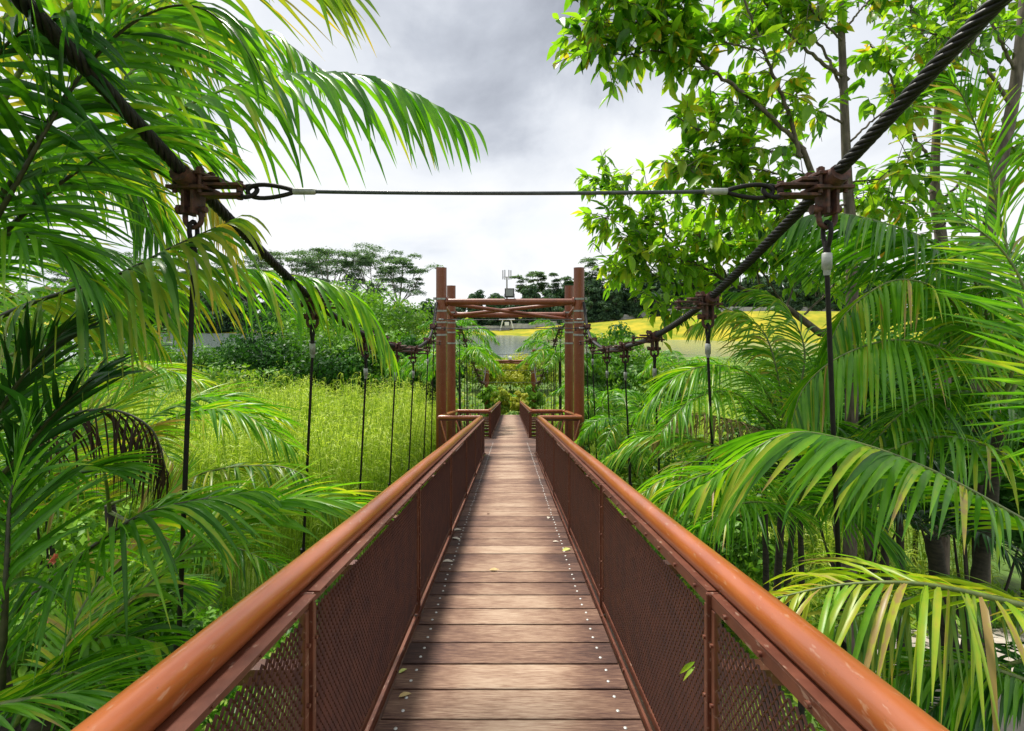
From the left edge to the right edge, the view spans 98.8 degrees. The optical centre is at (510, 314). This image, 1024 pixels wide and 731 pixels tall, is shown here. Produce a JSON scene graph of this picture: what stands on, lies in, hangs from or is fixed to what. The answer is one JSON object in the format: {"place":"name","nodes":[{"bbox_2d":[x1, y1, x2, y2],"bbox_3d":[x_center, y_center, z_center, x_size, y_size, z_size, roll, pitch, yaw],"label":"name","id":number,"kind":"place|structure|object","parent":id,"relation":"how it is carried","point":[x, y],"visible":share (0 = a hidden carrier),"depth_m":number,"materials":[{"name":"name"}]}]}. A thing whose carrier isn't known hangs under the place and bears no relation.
{"place":"outdoors","nodes":[
{"label":"outdoors","id":0,"kind":"place"},
{"bbox_2d":[7,333,821,360],"bbox_3d":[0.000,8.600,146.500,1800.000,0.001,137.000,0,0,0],"label":"lake","id":1,"kind":"structure","parent":0,"point":[510,344],"depth_m":120.97,"materials":[{"name":"grey liquid"}]},
{"bbox_2d":[1,311,1020,342],"bbox_3d":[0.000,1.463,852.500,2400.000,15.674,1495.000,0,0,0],"label":"hills","id":2,"kind":"structure","parent":0,"point":[638,326],"depth_m":156.58,"materials":[{"name":"yellow plant"}]},
{"bbox_2d":[40,260,117,286],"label":"umbrella tree","id":3,"kind":"object","parent":2,"relation":"on","point":[57,278],"visible":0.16,"depth_m":116.70,"materials":[{"name":"green plant"}]},
{"bbox_2d":[204,311,228,332],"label":"forest tree","id":4,"kind":"object","parent":2,"relation":"on","point":[217,328],"visible":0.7,"depth_m":201.18,"materials":[{"name":"green plant"}]},
{"bbox_2d":[210,256,272,334],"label":"umbrella tree","id":5,"kind":"object","parent":2,"relation":"on","point":[251,264],"visible":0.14,"depth_m":122.56,"materials":[{"name":"green plant"}]},
{"bbox_2d":[233,301,258,331],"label":"forest tree","id":6,"kind":"object","parent":2,"relation":"on","point":[246,309],"visible":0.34,"depth_m":201.36,"materials":[{"name":"green plant"}]},
{"bbox_2d":[243,249,329,328],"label":"umbrella tree","id":7,"kind":"object","parent":2,"relation":"on","point":[287,259],"visible":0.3,"depth_m":111.09,"materials":[{"name":"green plant"}]},
{"bbox_2d":[285,242,373,342],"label":"umbrella tree","id":8,"kind":"object","parent":2,"relation":"on","point":[327,253],"visible":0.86,"depth_m":102.44,"materials":[{"name":"green plant"}]},
{"bbox_2d":[330,244,405,303],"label":"umbrella tree","id":9,"kind":"object","parent":2,"relation":"on","point":[358,274],"visible":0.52,"depth_m":117.15,"materials":[{"name":"green plant"}]},
{"bbox_2d":[353,253,442,318],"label":"umbrella tree","id":10,"kind":"object","parent":2,"relation":"on","point":[387,269],"visible":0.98,"depth_m":101.90,"materials":[{"name":"green plant"}]},
{"bbox_2d":[483,293,509,325],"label":"forest tree","id":11,"kind":"object","parent":2,"relation":"on","point":[492,322],"visible":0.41,"depth_m":204.74,"materials":[{"name":"green plant"}]},
{"bbox_2d":[517,283,540,323],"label":"forest tree","id":12,"kind":"object","parent":2,"relation":"on","point":[529,293],"visible":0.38,"depth_m":207.46,"materials":[{"name":"green plant"}]},
{"bbox_2d":[509,271,549,292],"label":"umbrella tree","id":13,"kind":"object","parent":2,"relation":"on","point":[541,284],"visible":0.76,"depth_m":223.50,"materials":[{"name":"green plant"}]},
{"bbox_2d":[584,279,601,316],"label":"forest tree","id":14,"kind":"object","parent":2,"relation":"on","point":[592,289],"visible":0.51,"depth_m":205.83,"materials":[{"name":"green plant"}]},
{"bbox_2d":[579,257,626,286],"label":"umbrella tree","id":15,"kind":"object","parent":2,"relation":"on","point":[591,260],"visible":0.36,"depth_m":217.21,"materials":[{"name":"green plant"}]},
{"bbox_2d":[595,300,612,321],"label":"forest tree","id":16,"kind":"object","parent":2,"relation":"on","point":[604,308],"visible":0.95,"depth_m":199.77,"materials":[{"name":"green plant"}]},
{"bbox_2d":[607,286,623,319],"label":"forest tree","id":17,"kind":"object","parent":2,"relation":"on","point":[615,313],"visible":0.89,"depth_m":200.32,"materials":[{"name":"green plant"}]},
{"bbox_2d":[627,292,642,318],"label":"forest tree","id":18,"kind":"object","parent":2,"relation":"on","point":[634,309],"visible":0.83,"depth_m":202.46,"materials":[{"name":"green plant"}]},
{"bbox_2d":[463,306,971,330],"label":"parapet wall","id":19,"kind":"structure","parent":2,"relation":"on","point":[627,316],"depth_m":202.75,"materials":[{"name":"grey concrete"}]},
{"bbox_2d":[739,274,767,306],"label":"forest tree","id":20,"kind":"object","parent":2,"relation":"on","point":[749,282],"visible":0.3,"depth_m":205.11,"materials":[{"name":"green plant"}]},
{"bbox_2d":[783,288,804,310],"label":"forest tree","id":21,"kind":"object","parent":2,"relation":"on","point":[793,304],"visible":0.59,"depth_m":200.39,"materials":[{"name":"green plant"}]},
{"bbox_2d":[806,281,825,310],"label":"forest tree","id":22,"kind":"object","parent":2,"relation":"on","point":[817,296],"visible":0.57,"depth_m":201.64,"materials":[{"name":"green plant"}]},
{"bbox_2d":[0,356,1022,730],"bbox_3d":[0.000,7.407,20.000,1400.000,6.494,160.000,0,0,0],"label":"ground","id":23,"kind":"structure","parent":0,"point":[1016,580],"depth_m":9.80,"materials":[{"name":"green plant"}]},
{"bbox_2d":[7,600,113,730],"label":"bush","id":24,"kind":"object","parent":23,"relation":"on","point":[21,670],"visible":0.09,"depth_m":3.55,"materials":[{"name":"green plant"}]},
{"bbox_2d":[0,275,127,467],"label":"bush","id":25,"kind":"object","parent":23,"relation":"on","point":[98,355],"visible":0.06,"depth_m":8.63,"materials":[{"name":"green plant"}]},
{"bbox_2d":[0,268,175,730],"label":"palm tree","id":26,"kind":"object","parent":23,"relation":"on","point":[22,389],"visible":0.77,"depth_m":2.58,"materials":[{"name":"green plant"}]},
{"bbox_2d":[0,415,190,634],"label":"bush","id":27,"kind":"object","parent":23,"relation":"on","point":[78,539],"visible":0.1,"depth_m":6.03,"materials":[{"name":"green plant"}]},
{"bbox_2d":[62,322,198,400],"bbox_3d":[-34.587,4.412,39.259,11.301,7.882,9.378,0,0,0],"label":"bush","id":28,"kind":"object","parent":23,"relation":"on","point":[174,355],"visible":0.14,"depth_m":39.80,"materials":[{"name":"green plant"}]},
{"bbox_2d":[21,552,241,730],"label":"bush","id":29,"kind":"object","parent":23,"relation":"on","point":[196,625],"visible":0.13,"depth_m":4.45,"materials":[{"name":"green plant"}]},
{"bbox_2d":[0,584,330,730],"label":"undergrowth","id":30,"kind":"object","parent":23,"relation":"on","point":[229,602],"visible":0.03,"depth_m":6.82,"materials":[{"name":"green plant"}]},
{"bbox_2d":[0,348,343,596],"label":"palm tree","id":31,"kind":"object","parent":23,"relation":"on","point":[240,410],"visible":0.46,"depth_m":4.32,"materials":[{"name":"green plant"}]},
{"bbox_2d":[0,397,400,730],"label":"palm tree","id":32,"kind":"object","parent":23,"relation":"on","point":[37,703],"visible":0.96,"depth_m":2.25,"materials":[{"name":"green plant"}]},
{"bbox_2d":[174,343,251,386],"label":"thicket bush","id":33,"kind":"object","parent":23,"relation":"on","point":[203,356],"visible":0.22,"depth_m":42.57,"materials":[{"name":"green plant"}]},
{"bbox_2d":[157,362,276,404],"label":"bush","id":34,"kind":"object","parent":23,"relation":"on","point":[230,375],"visible":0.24,"depth_m":29.53,"materials":[{"name":"green plant"}]},
{"bbox_2d":[0,369,435,614],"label":"reeds","id":35,"kind":"object","parent":23,"relation":"on","point":[335,437],"visible":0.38,"depth_m":9.98,"materials":[{"name":"green plant"}]},
{"bbox_2d":[0,0,487,399],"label":"palm tree","id":36,"kind":"object","parent":23,"relation":"on","point":[123,168],"visible":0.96,"depth_m":2.62,"materials":[{"name":"green plant"}]},
{"bbox_2d":[198,323,327,392],"bbox_3d":[-20.616,4.628,38.218,9.419,7.815,10.192,0,0,0],"label":"thicket bush","id":37,"kind":"object","parent":23,"relation":"on","point":[259,358],"visible":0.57,"depth_m":35.59,"materials":[{"name":"green plant"}]},
{"bbox_2d":[208,302,345,366],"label":"thicket bush","id":38,"kind":"object","parent":23,"relation":"on","point":[271,320],"visible":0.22,"depth_m":49.00,"materials":[{"name":"green plant"}]},
{"bbox_2d":[249,329,363,399],"bbox_3d":[-15.661,4.874,35.504,8.211,7.290,8.871,0,0,0],"label":"thicket bush","id":39,"kind":"object","parent":23,"relation":"on","point":[322,353],"visible":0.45,"depth_m":33.99,"materials":[{"name":"green plant"}]},
{"bbox_2d":[263,275,406,379],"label":"round tree","id":40,"kind":"object","parent":23,"relation":"on","point":[374,297],"visible":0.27,"depth_m":41.81,"materials":[{"name":"green plant"}]},
{"bbox_2d":[290,329,403,401],"bbox_3d":[-12.793,4.790,34.533,8.855,7.233,8.269,0,0,0],"label":"thicket bush","id":41,"kind":"object","parent":23,"relation":"on","point":[336,369],"visible":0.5,"depth_m":32.85,"materials":[{"name":"green plant"}]},
{"bbox_2d":[337,328,435,397],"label":"thicket bush","id":42,"kind":"object","parent":23,"relation":"on","point":[373,374],"visible":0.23,"depth_m":34.00,"materials":[{"name":"green plant"}]},
{"bbox_2d":[382,351,430,393],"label":"young palm","id":43,"kind":"object","parent":23,"relation":"on","point":[400,361],"visible":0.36,"depth_m":26.73,"materials":[{"name":"green plant"}]},
{"bbox_2d":[383,299,435,383],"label":"round tree","id":44,"kind":"object","parent":23,"relation":"on","point":[418,320],"visible":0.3,"depth_m":41.28,"materials":[{"name":"green plant"}]},
{"bbox_2d":[387,334,467,407],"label":"thicket bush","id":45,"kind":"object","parent":23,"relation":"on","point":[407,341],"visible":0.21,"depth_m":31.70,"materials":[{"name":"green plant"}]},
{"bbox_2d":[400,354,465,395],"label":"young palm","id":46,"kind":"object","parent":23,"relation":"on","point":[408,369],"visible":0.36,"depth_m":23.34,"materials":[{"name":"green plant"}]},
{"bbox_2d":[414,318,499,375],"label":"young palm","id":47,"kind":"object","parent":23,"relation":"on","point":[487,332],"visible":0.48,"depth_m":21.75,"materials":[{"name":"green plant"}]},
{"bbox_2d":[414,346,503,428],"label":"young palm","id":48,"kind":"object","parent":23,"relation":"on","point":[482,354],"visible":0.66,"depth_m":18.52,"materials":[{"name":"green plant"}]},
{"bbox_2d":[462,357,502,386],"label":"hedge bush","id":49,"kind":"object","parent":23,"relation":"on","point":[479,367],"visible":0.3,"depth_m":46.60,"materials":[{"name":"green plant"}]},
{"bbox_2d":[477,384,495,407],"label":"hedge bush","id":50,"kind":"object","parent":23,"relation":"on","point":[488,391],"visible":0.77,"depth_m":35.58,"materials":[{"name":"green plant"}]},
{"bbox_2d":[490,386,511,414],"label":"hedge bush","id":51,"kind":"object","parent":23,"relation":"on","point":[503,396],"visible":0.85,"depth_m":34.21,"materials":[{"name":"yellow plant"}]},
{"bbox_2d":[433,267,586,472],"bbox_3d":[0.000,2.492,13.548,4.350,7.638,2.416,0,0,0],"label":"bridge portal","id":52,"kind":"object","parent":23,"relation":"on","point":[447,300],"visible":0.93,"depth_m":12.44,"materials":[{"name":"red paint"}]},
{"bbox_2d":[9,0,437,349],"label":"cable","id":53,"kind":"object","parent":52,"relation":"attached to","point":[49,28],"visible":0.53,"depth_m":2.38,"materials":[{"name":"metal"}]},
{"bbox_2d":[165,165,244,651],"bbox_3d":[-1.947,0.679,2.840,0.454,3.232,0.286,0,0,0],"label":"hanger","id":54,"kind":"object","parent":53,"relation":"hanging from","point":[197,187],"visible":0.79,"depth_m":2.83,"materials":[{"name":"metal"}]},
{"bbox_2d":[237,183,782,199],"bbox_3d":[0.000,-0.795,2.840,3.529,0.120,0.090,0,0,0],"label":"cross tie","id":55,"kind":"object","parent":54,"relation":"attached to","point":[314,191],"visible":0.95,"depth_m":2.83,"materials":[{"name":"metal"}]},
{"bbox_2d":[300,291,343,554],"bbox_3d":[-1.947,1.182,4.550,0.454,2.837,0.286,0,0,0],"label":"hanger","id":56,"kind":"object","parent":53,"relation":"hanging from","point":[312,348],"visible":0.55,"depth_m":4.54,"materials":[{"name":"metal"}]},
{"bbox_2d":[356,330,389,499],"bbox_3d":[-1.947,1.563,6.230,0.454,2.672,0.286,0,0,0],"label":"hanger","id":57,"kind":"object","parent":53,"relation":"hanging from","point":[365,348],"visible":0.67,"depth_m":6.22,"materials":[{"name":"metal"}]},
{"bbox_2d":[388,341,413,486],"bbox_3d":[-1.947,1.834,7.810,0.454,2.692,0.286,0,0,0],"label":"hanger","id":58,"kind":"object","parent":53,"relation":"hanging from","point":[397,347],"visible":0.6,"depth_m":7.80,"materials":[{"name":"metal"}]},
{"bbox_2d":[407,345,428,471],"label":"hanger","id":59,"kind":"object","parent":53,"relation":"hanging from","point":[417,349],"visible":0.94,"depth_m":9.27,"materials":[{"name":"metal"}]},
{"bbox_2d":[422,337,440,458],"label":"hanger","id":60,"kind":"object","parent":53,"relation":"hanging from","point":[430,341],"visible":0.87,"depth_m":10.89,"materials":[{"name":"metal"}]},
{"bbox_2d":[71,401,949,730],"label":"footbridge","id":61,"kind":"object","parent":52,"relation":"attached to","point":[605,621],"visible":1,"depth_m":2.22,"materials":[{"name":"wood"}]},
{"bbox_2d":[582,0,1011,349],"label":"cable","id":62,"kind":"object","parent":52,"relation":"attached to","point":[987,12],"visible":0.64,"depth_m":2.38,"materials":[{"name":"metal"}]},
{"bbox_2d":[579,337,597,459],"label":"hanger","id":63,"kind":"object","parent":62,"relation":"hanging from","point":[590,340],"visible":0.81,"depth_m":10.89,"materials":[{"name":"metal"}]},
{"bbox_2d":[591,345,612,470],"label":"hanger","id":64,"kind":"object","parent":62,"relation":"hanging from","point":[603,349],"visible":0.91,"depth_m":9.27,"materials":[{"name":"metal"}]},
{"bbox_2d":[606,341,632,485],"bbox_3d":[1.947,1.834,7.810,0.454,2.692,0.286,0,0,0],"label":"hanger","id":65,"kind":"object","parent":62,"relation":"hanging from","point":[621,347],"visible":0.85,"depth_m":7.80,"materials":[{"name":"metal"}]},
{"bbox_2d":[630,330,664,509],"bbox_3d":[1.947,1.563,6.230,0.454,2.672,0.286,0,0,0],"label":"hanger","id":66,"kind":"object","parent":62,"relation":"hanging from","point":[651,338],"visible":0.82,"depth_m":6.21,"materials":[{"name":"metal"}]},
{"bbox_2d":[674,291,722,553],"bbox_3d":[1.947,1.182,4.550,0.454,2.837,0.286,0,0,0],"label":"hanger","id":67,"kind":"object","parent":62,"relation":"hanging from","point":[705,303],"visible":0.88,"depth_m":4.53,"materials":[{"name":"metal"}]},
{"bbox_2d":[775,165,854,650],"bbox_3d":[1.947,0.679,2.840,0.454,3.232,0.286,0,0,0],"label":"hanger","id":68,"kind":"object","parent":62,"relation":"hanging from","point":[823,187],"visible":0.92,"depth_m":2.83,"materials":[{"name":"metal"}]},
{"bbox_2d":[484,349,536,408],"bbox_3d":[0.000,5.806,36.998,4.350,5.899,2.316,0,0,0],"label":"bridge portal","id":69,"kind":"object","parent":23,"relation":"on","point":[533,380],"visible":0.27,"depth_m":35.92,"materials":[{"name":"red paint"}]},
{"bbox_2d":[482,352,542,391],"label":"hedge bush","id":70,"kind":"object","parent":23,"relation":"on","point":[514,376],"visible":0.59,"depth_m":44.69,"materials":[{"name":"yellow plant"}]},
{"bbox_2d":[509,390,528,412],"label":"hedge bush","id":71,"kind":"object","parent":23,"relation":"on","point":[515,401],"visible":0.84,"depth_m":33.77,"materials":[{"name":"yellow plant"}]},
{"bbox_2d":[525,384,545,407],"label":"hedge bush","id":72,"kind":"object","parent":23,"relation":"on","point":[537,396],"visible":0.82,"depth_m":35.71,"materials":[{"name":"green plant"}]},
{"bbox_2d":[517,357,564,388],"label":"hedge bush","id":73,"kind":"object","parent":23,"relation":"on","point":[540,367],"visible":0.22,"depth_m":46.59,"materials":[{"name":"green plant"}]},
{"bbox_2d":[515,339,604,427],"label":"young palm","id":74,"kind":"object","parent":23,"relation":"on","point":[539,354],"visible":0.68,"depth_m":19.18,"materials":[{"name":"green plant"}]},
{"bbox_2d":[523,320,601,408],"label":"young palm","id":75,"kind":"object","parent":23,"relation":"on","point":[546,333],"visible":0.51,"depth_m":23.68,"materials":[{"name":"green plant"}]},
{"bbox_2d":[549,383,646,460],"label":"young palm","id":76,"kind":"object","parent":23,"relation":"on","point":[600,401],"visible":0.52,"depth_m":15.69,"materials":[{"name":"green plant"}]},
{"bbox_2d":[573,352,633,420],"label":"round tree","id":77,"kind":"object","parent":23,"relation":"on","point":[600,373],"visible":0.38,"depth_m":19.39,"materials":[{"name":"green plant"}]},
{"bbox_2d":[573,408,657,489],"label":"bush","id":78,"kind":"object","parent":23,"relation":"on","point":[586,447],"visible":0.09,"depth_m":12.58,"materials":[{"name":"green plant"}]},
{"bbox_2d":[588,321,662,390],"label":"round tree","id":79,"kind":"object","parent":23,"relation":"on","point":[615,337],"visible":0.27,"depth_m":24.95,"materials":[{"name":"green plant"}]},
{"bbox_2d":[574,392,692,484],"bbox_3d":[2.630,3.851,9.559,2.405,4.020,2.769,0,0,37],"label":"young palm","id":80,"kind":"object","parent":23,"relation":"on","point":[601,421],"visible":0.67,"depth_m":9.09,"materials":[{"name":"green plant"}]},
{"bbox_2d":[605,335,699,427],"bbox_3d":[6.742,4.236,21.892,4.274,6.332,4.109,0,0,-22],"label":"round tree","id":81,"kind":"object","parent":23,"relation":"on","point":[636,367],"visible":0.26,"depth_m":21.68,"materials":[{"name":"green plant"}]},
{"bbox_2d":[599,408,717,518],"bbox_3d":[3.753,4.144,10.970,3.000,3.651,2.779,0,0,0],"label":"bush","id":82,"kind":"object","parent":23,"relation":"on","point":[637,483],"visible":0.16,"depth_m":10.97,"materials":[{"name":"green plant"}]},
{"bbox_2d":[634,350,732,460],"bbox_3d":[5.777,3.835,15.068,2.982,5.110,3.153,0,0,0],"label":"young palm","id":83,"kind":"object","parent":23,"relation":"on","point":[659,364],"visible":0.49,"depth_m":14.73,"materials":[{"name":"green plant"}]},
{"bbox_2d":[651,464,798,626],"bbox_3d":[3.671,3.944,7.636,2.160,3.238,2.436,0,0,-43],"label":"bush","id":84,"kind":"object","parent":23,"relation":"on","point":[744,560],"visible":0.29,"depth_m":6.87,"materials":[{"name":"green plant"}]},
{"bbox_2d":[570,148,880,648],"bbox_3d":[3.466,1.297,6.880,5.077,8.000,1.758,0,0,0],"label":"broadleaf tree","id":85,"kind":"object","parent":23,"relation":"on","point":[637,254],"visible":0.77,"depth_m":6.77,"materials":[{"name":"green plant"}]},
{"bbox_2d":[600,426,918,730],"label":"palm tree","id":86,"kind":"object","parent":23,"relation":"on","point":[894,551],"visible":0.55,"depth_m":3.60,"materials":[{"name":"green plant"}]},
{"bbox_2d":[699,457,827,728],"bbox_3d":[3.043,3.516,5.468,1.309,3.548,1.143,0,0,0],"label":"slim palm","id":87,"kind":"object","parent":23,"relation":"on","point":[765,555],"visible":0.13,"depth_m":5.37,"materials":[{"name":"green plant"}]},
{"bbox_2d":[617,289,910,717],"bbox_3d":[3.135,2.490,5.268,3.719,5.681,2.366,0,0,-35],"label":"palm tree","id":88,"kind":"object","parent":23,"relation":"on","point":[687,414],"visible":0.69,"depth_m":5.28,"materials":[{"name":"green plant"}]},
{"bbox_2d":[546,0,993,654],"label":"broadleaf tree","id":89,"kind":"object","parent":23,"relation":"on","point":[660,30],"visible":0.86,"depth_m":5.59,"materials":[{"name":"green plant"}]},
{"bbox_2d":[708,357,836,535],"bbox_3d":[6.653,3.381,10.584,3.556,4.767,2.962,0,0,0],"label":"bush","id":90,"kind":"object","parent":23,"relation":"on","point":[766,426],"visible":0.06,"depth_m":10.56,"materials":[{"name":"green plant"}]},
{"bbox_2d":[543,401,1021,625],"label":"tall grass","id":91,"kind":"structure","parent":23,"relation":"on","point":[831,535],"depth_m":8.83,"materials":[{"name":"green plant"}]},
{"bbox_2d":[781,447,821,730],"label":"slim palm","id":92,"kind":"object","parent":23,"relation":"on","point":[801,707],"visible":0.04,"depth_m":4.97,"materials":[{"name":"green plant"}]},
{"bbox_2d":[668,504,1023,730],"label":"undergrowth","id":93,"kind":"object","parent":23,"relation":"on","point":[815,603],"visible":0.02,"depth_m":7.61,"materials":[{"name":"green plant"}]},
{"bbox_2d":[676,59,1023,730],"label":"palm tree","id":94,"kind":"object","parent":23,"relation":"on","point":[975,688],"visible":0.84,"depth_m":2.45,"materials":[{"name":"green plant"}]},
{"bbox_2d":[778,394,942,580],"bbox_3d":[5.311,3.274,6.901,2.275,4.108,2.200,0,0,17],"label":"bush","id":95,"kind":"object","parent":23,"relation":"on","point":[832,564],"visible":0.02,"depth_m":6.50,"materials":[{"name":"green plant"}]},
{"bbox_2d":[762,213,1023,730],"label":"palm tree","id":96,"kind":"object","parent":23,"relation":"on","point":[860,363],"visible":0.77,"depth_m":3.60,"materials":[{"name":"green plant"}]},
{"bbox_2d":[858,410,939,673],"bbox_3d":[5.282,3.304,6.098,1.148,3.897,1.263,0,0,-37],"label":"slim palm","id":97,"kind":"object","parent":23,"relation":"on","point":[899,529],"visible":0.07,"depth_m":5.98,"materials":[{"name":"green plant"}]},
{"bbox_2d":[860,438,973,667],"bbox_3d":[4.446,3.305,5.242,1.168,3.684,1.268,0,0,19],"label":"slim palm","id":98,"kind":"object","parent":23,"relation":"on","point":[883,552],"visible":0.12,"depth_m":4.93,"materials":[{"name":"green plant"}]},
{"bbox_2d":[822,0,1023,574],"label":"broadleaf tree","id":99,"kind":"object","parent":23,"relation":"on","point":[885,62],"visible":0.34,"depth_m":6.33,"materials":[{"name":"green plant"}]},
{"bbox_2d":[826,320,1023,570],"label":"bush","id":100,"kind":"object","parent":23,"relation":"on","point":[962,383],"visible":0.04,"depth_m":8.91,"materials":[{"name":"green plant"}]},
{"bbox_2d":[855,488,1023,676],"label":"slim palm","id":101,"kind":"object","parent":23,"relation":"on","point":[934,550],"visible":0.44,"depth_m":4.32,"materials":[{"name":"green plant"}]},
{"bbox_2d":[872,0,1023,716],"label":"broadleaf tree","id":102,"kind":"object","parent":23,"relation":"on","point":[1016,62],"visible":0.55,"depth_m":5.49,"materials":[{"name":"green plant"}]},
{"bbox_2d":[876,403,1023,619],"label":"bush","id":103,"kind":"object","parent":23,"relation":"on","point":[1005,494],"visible":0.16,"depth_m":5.42,"materials":[{"name":"green plant"}]},
{"bbox_2d":[908,309,1023,598],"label":"bush","id":104,"kind":"object","parent":23,"relation":"on","point":[1018,389],"depth_m":7.68,"materials":[{"name":"green plant"}]},
{"bbox_2d":[0,0,1023,313],"label":"sky","id":105,"kind":"structure","parent":0,"point":[484,62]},
{"bbox_2d":[877,626,1023,730],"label":"path","id":106,"kind":"structure","parent":0,"point":[998,635],"depth_m":6.73,"materials":[{"name":"grey concrete"}]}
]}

